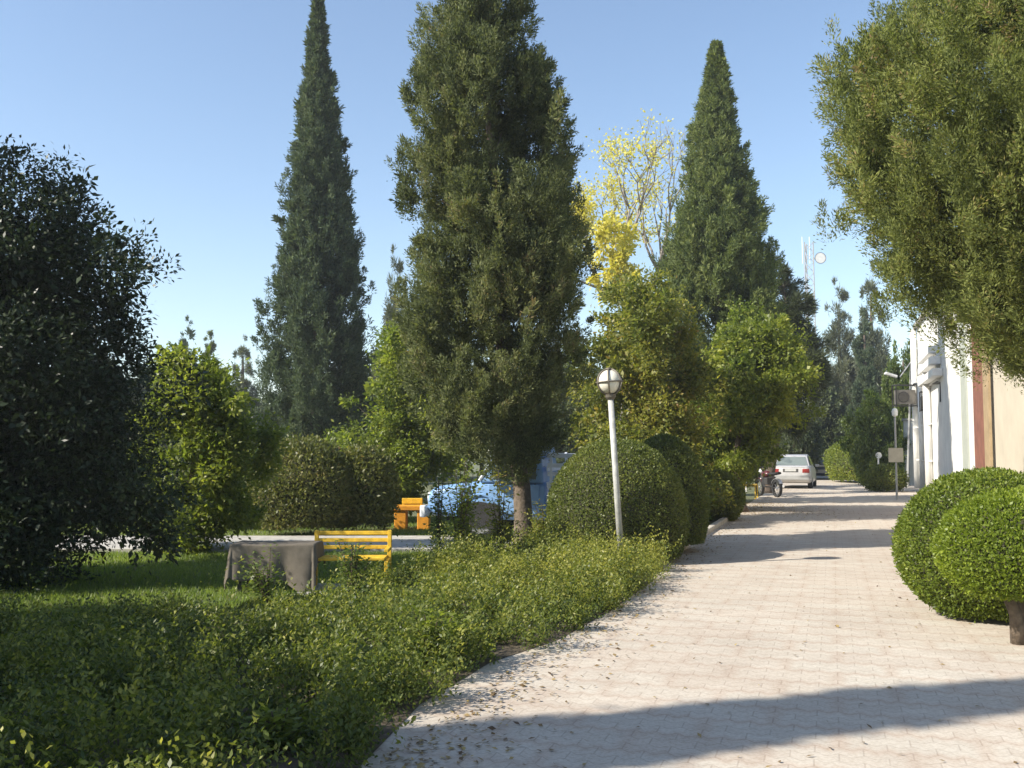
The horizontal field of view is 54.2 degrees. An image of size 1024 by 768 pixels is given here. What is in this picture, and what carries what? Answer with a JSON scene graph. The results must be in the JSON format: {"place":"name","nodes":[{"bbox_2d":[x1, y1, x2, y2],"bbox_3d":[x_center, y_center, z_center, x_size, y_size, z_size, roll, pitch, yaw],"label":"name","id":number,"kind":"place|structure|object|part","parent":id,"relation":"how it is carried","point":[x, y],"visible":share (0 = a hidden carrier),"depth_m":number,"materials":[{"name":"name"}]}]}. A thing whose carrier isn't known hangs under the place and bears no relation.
{"place":"outdoors","nodes":[
{"label":"outdoors","id":0,"kind":"place"},
{"bbox_2d":[17,536,510,552],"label":"path","id":1,"kind":"structure","parent":0,"point":[398,544],"depth_m":16.39,"materials":[{"name":"concrete"}]},
{"bbox_2d":[420,447,574,536],"bbox_3d":[0.597,1.855,17.257,4.085,1.600,2.090,-1,-4,12],"label":"pickup truck","id":2,"kind":"object","parent":1,"relation":"on","point":[541,481],"visible":0.21,"depth_m":16.64,"materials":[{"name":"blue paint"}]},
{"bbox_3d":[0.007,1.334,16.668,0.810,0.500,0.065,-1,-4,12],"label":"side window","id":3,"kind":"part","parent":2,"relation":"part of","materials":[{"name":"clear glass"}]},
{"bbox_3d":[0.030,1.909,16.570,0.860,0.480,0.020,-1,-4,12],"label":"door","id":4,"kind":"part","parent":2,"relation":"part of","materials":[{"name":"blue paint"}]},
{"bbox_2d":[0,565,654,767],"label":"soil","id":5,"kind":"structure","parent":0,"point":[510,649],"depth_m":5.99,"materials":[{"name":"brown soil"}]},
{"bbox_2d":[117,670,202,710],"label":"young shrub","id":6,"kind":"object","parent":5,"relation":"on","point":[163,685],"visible":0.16,"depth_m":5.88,"materials":[{"name":"green plant"}]},
{"bbox_2d":[230,542,284,605],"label":"young shrub","id":7,"kind":"object","parent":5,"relation":"on","point":[263,589],"visible":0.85,"depth_m":9.70,"materials":[{"name":"green plant"}]},
{"bbox_2d":[231,693,325,758],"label":"young shrub","id":8,"kind":"object","parent":5,"relation":"on","point":[269,720],"visible":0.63,"depth_m":5.15,"materials":[{"name":"green plant"}]},
{"bbox_2d":[0,512,683,767],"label":"ground cover","id":9,"kind":"object","parent":5,"relation":"on","point":[106,652],"visible":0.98,"depth_m":6.38,"materials":[{"name":"green plant"}]},
{"bbox_2d":[323,538,381,596],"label":"young shrub","id":10,"kind":"object","parent":5,"relation":"on","point":[353,561],"visible":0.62,"depth_m":10.08,"materials":[{"name":"green plant"}]},
{"bbox_2d":[375,601,472,666],"bbox_3d":[-0.638,1.819,7.186,0.743,0.498,0.968,0,-4,0],"label":"young shrub","id":11,"kind":"object","parent":5,"relation":"on","point":[427,617],"visible":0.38,"depth_m":7.09,"materials":[{"name":"green plant"}]},
{"bbox_2d":[437,456,488,559],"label":"young shrub","id":12,"kind":"object","parent":5,"relation":"on","point":[460,518],"visible":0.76,"depth_m":12.95,"materials":[{"name":"green plant"}]},
{"bbox_2d":[481,468,524,553],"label":"young shrub","id":13,"kind":"object","parent":5,"relation":"on","point":[500,520],"visible":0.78,"depth_m":13.62,"materials":[{"name":"green plant"}]},
{"bbox_2d":[522,499,553,540],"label":"young shrub","id":14,"kind":"object","parent":5,"relation":"on","point":[540,515],"visible":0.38,"depth_m":14.92,"materials":[{"name":"green plant"}]},
{"bbox_2d":[596,368,622,552],"bbox_3d":[1.392,1.122,13.484,0.379,2.696,0.379,-3,-4,0],"label":"globe lamp","id":15,"kind":"object","parent":5,"relation":"on","point":[609,382],"visible":0.95,"depth_m":13.45,"materials":[{"name":"metal"}]},
{"bbox_2d":[545,437,690,561],"bbox_3d":[1.529,1.643,14.518,2.112,1.765,2.110,0,-4,0],"label":"clipped bush","id":16,"kind":"object","parent":5,"relation":"on","point":[581,492],"visible":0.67,"depth_m":13.84,"materials":[{"name":"green plant"}]},
{"bbox_2d":[0,456,777,635],"bbox_3d":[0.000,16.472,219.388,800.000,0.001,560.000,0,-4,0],"label":"ground","id":17,"kind":"structure","parent":0,"point":[750,495],"depth_m":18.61,"materials":[{"name":"green plant"}]},
{"bbox_2d":[61,351,146,443],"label":"broadleaf tree","id":18,"kind":"object","parent":17,"relation":"on","point":[128,387],"depth_m":51.87,"materials":[{"name":"green plant"}]},
{"bbox_2d":[0,133,213,594],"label":"tree","id":19,"kind":"object","parent":17,"relation":"on","point":[41,440],"visible":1,"depth_m":11.42,"materials":[{"name":"green plant"}]},
{"bbox_2d":[48,441,176,525],"bbox_3d":[-9.427,1.965,21.427,5.191,2.227,2.257,0,-4,0],"label":"garden shrub","id":20,"kind":"object","parent":17,"relation":"on","point":[101,500],"visible":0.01,"depth_m":20.87,"materials":[{"name":"green plant"}]},
{"bbox_2d":[130,363,185,455],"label":"broadleaf tree","id":21,"kind":"object","parent":17,"relation":"on","point":[145,391],"visible":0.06,"depth_m":56.78,"materials":[{"name":"green plant"}]},
{"bbox_2d":[178,316,197,361],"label":"conifer tree","id":22,"kind":"object","parent":17,"relation":"on","point":[189,331],"visible":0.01,"depth_m":62.30,"materials":[{"name":"green plant"}]},
{"bbox_2d":[134,444,258,528],"bbox_3d":[-6.108,1.980,20.347,3.627,2.043,2.336,0,-4,0],"label":"garden shrub","id":23,"kind":"object","parent":17,"relation":"on","point":[196,474],"visible":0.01,"depth_m":20.02,"materials":[{"name":"green plant"}]},
{"bbox_2d":[125,340,294,556],"bbox_3d":[-4.924,1.222,15.379,2.759,3.806,2.382,-3,-5,35],"label":"broadleaf tree","id":24,"kind":"object","parent":17,"relation":"on","point":[219,440],"visible":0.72,"depth_m":15.01,"materials":[{"name":"green plant"}]},
{"bbox_2d":[201,329,218,364],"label":"conifer tree","id":25,"kind":"object","parent":17,"relation":"on","point":[213,345],"visible":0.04,"depth_m":68.24,"materials":[{"name":"green plant"}]},
{"bbox_2d":[192,374,262,463],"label":"broadleaf tree","id":26,"kind":"object","parent":17,"relation":"on","point":[256,402],"visible":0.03,"depth_m":50.23,"materials":[{"name":"green plant"}]},
{"bbox_2d":[237,580,248,592],"bbox_3d":[-2.619,2.049,11.147,0.850,0.525,0.390,0,-4,0],"label":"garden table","id":27,"kind":"object","parent":17,"relation":"on","point":[239,586],"visible":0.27,"depth_m":10.96,"materials":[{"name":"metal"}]},
{"bbox_2d":[224,540,325,591],"bbox_3d":[-2.630,2.018,11.124,1.016,0.522,0.573,0,-4,0],"label":"blanket","id":28,"kind":"object","parent":27,"relation":"on","point":[298,561],"visible":0.84,"depth_m":10.91,"materials":[{"name":"grey fabric"}]},
{"bbox_2d":[228,334,261,403],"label":"pine tree","id":29,"kind":"object","parent":17,"relation":"on","point":[243,351],"visible":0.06,"depth_m":59.94,"materials":[{"name":"green plant"}]},
{"bbox_2d":[252,392,297,448],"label":"broadleaf tree","id":30,"kind":"object","parent":17,"relation":"on","point":[262,408],"visible":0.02,"depth_m":55.14,"materials":[{"name":"green plant"}]},
{"bbox_2d":[246,432,358,534],"bbox_3d":[-3.823,1.813,18.539,2.262,1.902,2.118,0,-4,0],"label":"dome shrub","id":31,"kind":"object","parent":17,"relation":"on","point":[308,491],"visible":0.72,"depth_m":17.87,"materials":[{"name":"green plant"}]},
{"bbox_2d":[250,0,378,460],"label":"cypress tree","id":32,"kind":"object","parent":17,"relation":"on","point":[317,279],"visible":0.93,"depth_m":30.67,"materials":[{"name":"green plant"}]},
{"bbox_2d":[297,583,341,595],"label":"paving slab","id":33,"kind":"structure","parent":17,"relation":"on","point":[323,587],"depth_m":11.19,"materials":[{"name":"concrete"}]},
{"bbox_2d":[314,530,391,584],"bbox_3d":[-1.818,1.978,11.291,0.885,0.626,0.435,0,-4,-2],"label":"park bench","id":34,"kind":"object","parent":33,"relation":"on","point":[387,549],"visible":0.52,"depth_m":11.47,"materials":[{"name":"yellow paint"}]},
{"bbox_2d":[309,390,380,439],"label":"broadleaf tree","id":35,"kind":"object","parent":17,"relation":"on","point":[362,415],"visible":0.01,"depth_m":47.85,"materials":[{"name":"green plant"}]},
{"bbox_2d":[332,439,405,530],"bbox_3d":[-2.789,1.901,18.823,1.579,1.756,1.556,0,-4,0],"label":"garden shrub","id":36,"kind":"object","parent":17,"relation":"on","point":[376,498],"visible":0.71,"depth_m":18.43,"materials":[{"name":"green plant"}]},
{"bbox_2d":[372,244,415,432],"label":"pine tree","id":37,"kind":"object","parent":17,"relation":"on","point":[399,263],"visible":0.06,"depth_m":52.27,"materials":[{"name":"green plant"}]},
{"bbox_2d":[364,349,429,468],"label":"broadleaf tree","id":38,"kind":"object","parent":17,"relation":"on","point":[377,379],"depth_m":54.84,"materials":[{"name":"green plant"}]},
{"bbox_2d":[321,320,478,519],"bbox_3d":[-2.446,0.653,22.295,3.594,4.966,3.737,-4,-5,44],"label":"broadleaf tree","id":39,"kind":"object","parent":17,"relation":"on","point":[403,437],"visible":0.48,"depth_m":21.80,"materials":[{"name":"green plant"}]},
{"bbox_2d":[394,498,430,529],"bbox_3d":[-2.016,2.622,20.209,0.740,0.610,0.500,0,-4,0],"label":"concrete bench","id":40,"kind":"object","parent":17,"relation":"on","point":[401,521],"visible":0.74,"depth_m":19.98,"materials":[{"name":"orange paint"}]},
{"bbox_2d":[422,471,452,557],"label":"young shrub","id":41,"kind":"object","parent":17,"relation":"on","point":[438,503],"visible":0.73,"depth_m":13.65,"materials":[{"name":"green plant"}]},
{"bbox_2d":[420,395,455,477],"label":"broadleaf tree","id":42,"kind":"object","parent":17,"relation":"on","point":[440,470],"visible":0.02,"depth_m":59.45,"materials":[{"name":"green plant"}]},
{"bbox_2d":[384,0,604,542],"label":"cypress tree","id":43,"kind":"object","parent":17,"relation":"on","point":[514,243],"visible":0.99,"depth_m":15.15,"materials":[{"name":"green plant"}]},
{"bbox_2d":[550,359,608,471],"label":"broadleaf tree","id":44,"kind":"object","parent":17,"relation":"on","point":[570,446],"visible":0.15,"depth_m":46.66,"materials":[{"name":"green plant"}]},
{"bbox_2d":[585,208,644,416],"bbox_3d":[4.155,-1.336,37.986,2.818,10.938,2.654,0,-4,0],"label":"autumn tree","id":45,"kind":"object","parent":17,"relation":"on","point":[621,254],"visible":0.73,"depth_m":37.91,"materials":[{"name":"yellow plant"}]},
{"bbox_2d":[583,336,651,427],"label":"broadleaf tree","id":46,"kind":"object","parent":17,"relation":"on","point":[601,369],"visible":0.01,"depth_m":56.64,"materials":[{"name":"green plant"}]},
{"bbox_2d":[556,108,690,423],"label":"autumn tree","id":47,"kind":"object","parent":17,"relation":"on","point":[613,190],"visible":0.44,"depth_m":41.72,"materials":[{"name":"yellow plant"}]},
{"bbox_2d":[558,261,747,515],"bbox_3d":[3.014,0.347,22.456,4.015,6.436,3.668,1,-4,-19],"label":"broadleaf tree","id":48,"kind":"object","parent":17,"relation":"on","point":[644,340],"visible":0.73,"depth_m":22.08,"materials":[{"name":"green plant"}]},
{"bbox_2d":[625,437,721,519],"bbox_3d":[2.719,2.046,20.492,3.238,1.950,2.291,0,-4,0],"label":"garden shrub","id":49,"kind":"object","parent":17,"relation":"on","point":[709,492],"depth_m":20.29,"materials":[{"name":"green plant"}]},
{"bbox_2d":[648,39,795,492],"bbox_3d":[6.464,-3.557,31.308,4.672,14.915,4.713,0,-4,0],"label":"cypress tree","id":50,"kind":"object","parent":17,"relation":"on","point":[716,250],"visible":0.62,"depth_m":30.57,"materials":[{"name":"green plant"}]},
{"bbox_2d":[697,435,749,500],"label":"garden shrub","id":51,"kind":"object","parent":17,"relation":"on","point":[712,454],"visible":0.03,"depth_m":26.13,"materials":[{"name":"green plant"}]},
{"bbox_2d":[704,468,745,520],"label":"clipped bush","id":52,"kind":"object","parent":17,"relation":"on","point":[733,513],"visible":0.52,"depth_m":22.25,"materials":[{"name":"green plant"}]},
{"bbox_2d":[745,484,757,498],"bbox_3d":[7.970,3.449,33.583,0.508,0.775,1.100,-1,-4,18],"label":"yellow bench","id":53,"kind":"object","parent":17,"relation":"on","point":[754,485],"visible":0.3,"depth_m":33.11,"materials":[{"name":"paint"}]},
{"bbox_2d":[759,253,836,492],"bbox_3d":[10.834,-0.510,38.170,3.432,9.407,3.395,0,-4,0],"label":"pine tree","id":54,"kind":"object","parent":17,"relation":"on","point":[799,303],"visible":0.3,"depth_m":37.61,"materials":[{"name":"green plant"}]},
{"bbox_2d":[779,402,826,471],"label":"broadleaf tree","id":55,"kind":"object","parent":17,"relation":"on","point":[812,438],"visible":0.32,"depth_m":55.02,"materials":[{"name":"green plant"}]},
{"bbox_2d":[806,381,850,475],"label":"broadleaf tree","id":56,"kind":"object","parent":17,"relation":"on","point":[832,426],"visible":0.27,"depth_m":64.81,"materials":[{"name":"green plant"}]},
{"bbox_2d":[821,275,858,431],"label":"pine tree","id":57,"kind":"object","parent":17,"relation":"on","point":[844,365],"visible":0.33,"depth_m":73.85,"materials":[{"name":"green plant"}]},
{"bbox_2d":[845,307,880,425],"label":"cypress tree","id":58,"kind":"object","parent":17,"relation":"on","point":[865,378],"visible":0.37,"depth_m":62.03,"materials":[{"name":"green plant"}]},
{"bbox_2d":[845,264,893,404],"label":"pine tree","id":59,"kind":"object","parent":17,"relation":"on","point":[873,339],"visible":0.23,"depth_m":70.04,"materials":[{"name":"green plant"}]},
{"bbox_2d":[834,388,910,484],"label":"broadleaf tree","id":60,"kind":"object","parent":17,"relation":"on","point":[871,430],"visible":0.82,"depth_m":46.44,"materials":[{"name":"green plant"}]},
{"bbox_2d":[878,339,917,473],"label":"broadleaf tree","id":61,"kind":"object","parent":17,"relation":"on","point":[895,368],"visible":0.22,"depth_m":52.06,"materials":[{"name":"green plant"}]},
{"bbox_2d":[805,0,1023,392],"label":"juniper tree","id":62,"kind":"object","parent":17,"relation":"on","point":[956,240],"visible":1,"depth_m":12.02,"materials":[{"name":"green plant"}]},
{"bbox_2d":[910,299,995,489],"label":"white building","id":63,"kind":"structure","parent":17,"relation":"on","point":[953,429],"depth_m":31.84,"materials":[{"name":"paint"}]},
{"bbox_2d":[892,384,917,407],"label":"air conditioner","id":64,"kind":"object","parent":63,"relation":"attached to","point":[905,398],"visible":0.97,"depth_m":42.89,"materials":[{"name":"grey metal"}]},
{"bbox_2d":[919,391,922,411],"bbox_3d":[16.363,0.697,39.644,0.352,0.788,0.752,-1,-4,18],"label":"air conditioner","id":65,"kind":"object","parent":63,"relation":"attached to","point":[921,400],"visible":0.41,"depth_m":39.43,"materials":[{"name":"grey metal"}]},
{"bbox_2d":[913,382,940,401],"bbox_3d":[16.066,0.288,38.800,0.108,1.247,8.910,-1,-4,16],"label":"wall pipe","id":66,"kind":"object","parent":63,"relation":"attached to","point":[933,384],"depth_m":34.93,"materials":[{"name":"metal"}]},
{"bbox_2d":[917,343,942,386],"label":"balcony","id":67,"kind":"structure","parent":63,"relation":"attached to","point":[929,359],"depth_m":35.29,"materials":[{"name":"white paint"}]},
{"bbox_2d":[993,359,1023,472],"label":"beige building","id":68,"kind":"structure","parent":17,"relation":"on","point":[1009,421],"depth_m":21.70,"materials":[{"name":"paint"}]},
{"bbox_2d":[0,0,1000,452],"label":"sky","id":69,"kind":"structure","parent":0,"point":[182,111],"materials":[{"name":"blue"}]},
{"bbox_2d":[641,433,710,545],"bbox_3d":[2.405,1.647,15.821,1.439,1.773,1.678,0,-4,0],"label":"clipped bush","id":70,"kind":"object","parent":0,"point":[678,454],"visible":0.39,"depth_m":15.36,"materials":[{"name":"green plant"}]},
{"bbox_2d":[361,476,1023,767],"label":"road","id":71,"kind":"structure","parent":0,"point":[787,707],"depth_m":6.92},
{"bbox_2d":[645,517,728,572],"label":"kerb","id":72,"kind":"structure","parent":71,"relation":"on","point":[717,523],"depth_m":20.15,"materials":[{"name":"concrete"}]},
{"bbox_2d":[368,490,1020,767],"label":"fallen leaves","id":73,"kind":"object","parent":71,"relation":"on","point":[420,764],"visible":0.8,"depth_m":6.52,"materials":[{"name":"brown plant"}]},
{"bbox_2d":[754,467,784,496],"bbox_3d":[8.926,3.406,34.860,0.735,1.034,1.843,1,-4,-14],"label":"motorcycle","id":74,"kind":"object","parent":71,"relation":"on","point":[763,481],"visible":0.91,"depth_m":34.74,"materials":[{"name":"metal"}]},
{"bbox_2d":[775,454,818,487],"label":"parked car","id":75,"kind":"object","parent":71,"relation":"on","point":[795,468],"visible":0.73,"depth_m":42.24,"materials":[{"name":"silver metal"}]},
{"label":"rear window","id":76,"kind":"part","parent":75,"relation":"part of","materials":[{"name":"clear glass"}]},
{"bbox_2d":[802,237,825,332],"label":"radio mast","id":77,"kind":"object","parent":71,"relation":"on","point":[820,258],"visible":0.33,"depth_m":95.54,"materials":[{"name":"metal"}]},
{"bbox_2d":[813,459,827,475],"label":"parked car","id":78,"kind":"object","parent":71,"relation":"on","point":[821,471],"visible":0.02,"depth_m":55.74,"materials":[{"name":"grey paint"}]},
{"bbox_2d":[822,439,857,481],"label":"hedge bush","id":79,"kind":"object","parent":71,"relation":"on","point":[836,462],"visible":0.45,"depth_m":50.60,"materials":[{"name":"green plant"}]},
{"bbox_2d":[876,452,881,463],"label":"short post","id":80,"kind":"object","parent":71,"relation":"on","point":[879,455],"visible":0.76,"depth_m":45.73,"materials":[{"name":"white metal"}]},
{"bbox_2d":[859,463,910,491],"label":"bush","id":81,"kind":"object","parent":71,"relation":"on","point":[881,478],"visible":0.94,"depth_m":38.83,"materials":[{"name":"green plant"}]},
{"bbox_2d":[888,408,902,499],"bbox_3d":[12.441,2.273,32.467,0.480,2.970,0.200,0,-4,0],"label":"sign post","id":82,"kind":"object","parent":71,"relation":"on","point":[895,454],"visible":0.99,"depth_m":32.41,"materials":[{"name":"grey metal"}]},
{"bbox_2d":[884,362,910,486],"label":"street lamp","id":83,"kind":"object","parent":71,"relation":"on","point":[909,425],"visible":0.88,"depth_m":44.38,"materials":[{"name":"grey metal"}]},
{"bbox_2d":[901,418,913,484],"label":"gate pillar","id":84,"kind":"structure","parent":71,"relation":"on","point":[905,434],"depth_m":46.70,"materials":[{"name":"white paint"}]},
{"bbox_2d":[888,466,1023,622],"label":"clipped bush","id":85,"kind":"object","parent":71,"relation":"on","point":[923,511],"visible":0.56,"depth_m":9.24,"materials":[{"name":"green plant"}]},
{"bbox_2d":[929,486,1023,644],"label":"clipped bush","id":86,"kind":"object","parent":71,"relation":"on","point":[977,548],"visible":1,"depth_m":7.82,"materials":[{"name":"green plant"}]},
{"bbox_2d":[681,295,829,511],"bbox_3d":[6.232,0.465,26.052,4.079,5.783,4.256,0,-4,0],"label":"broadleaf tree","id":87,"kind":"object","parent":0,"point":[767,355],"visible":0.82,"depth_m":25.30,"materials":[{"name":"green plant"}]}
]}

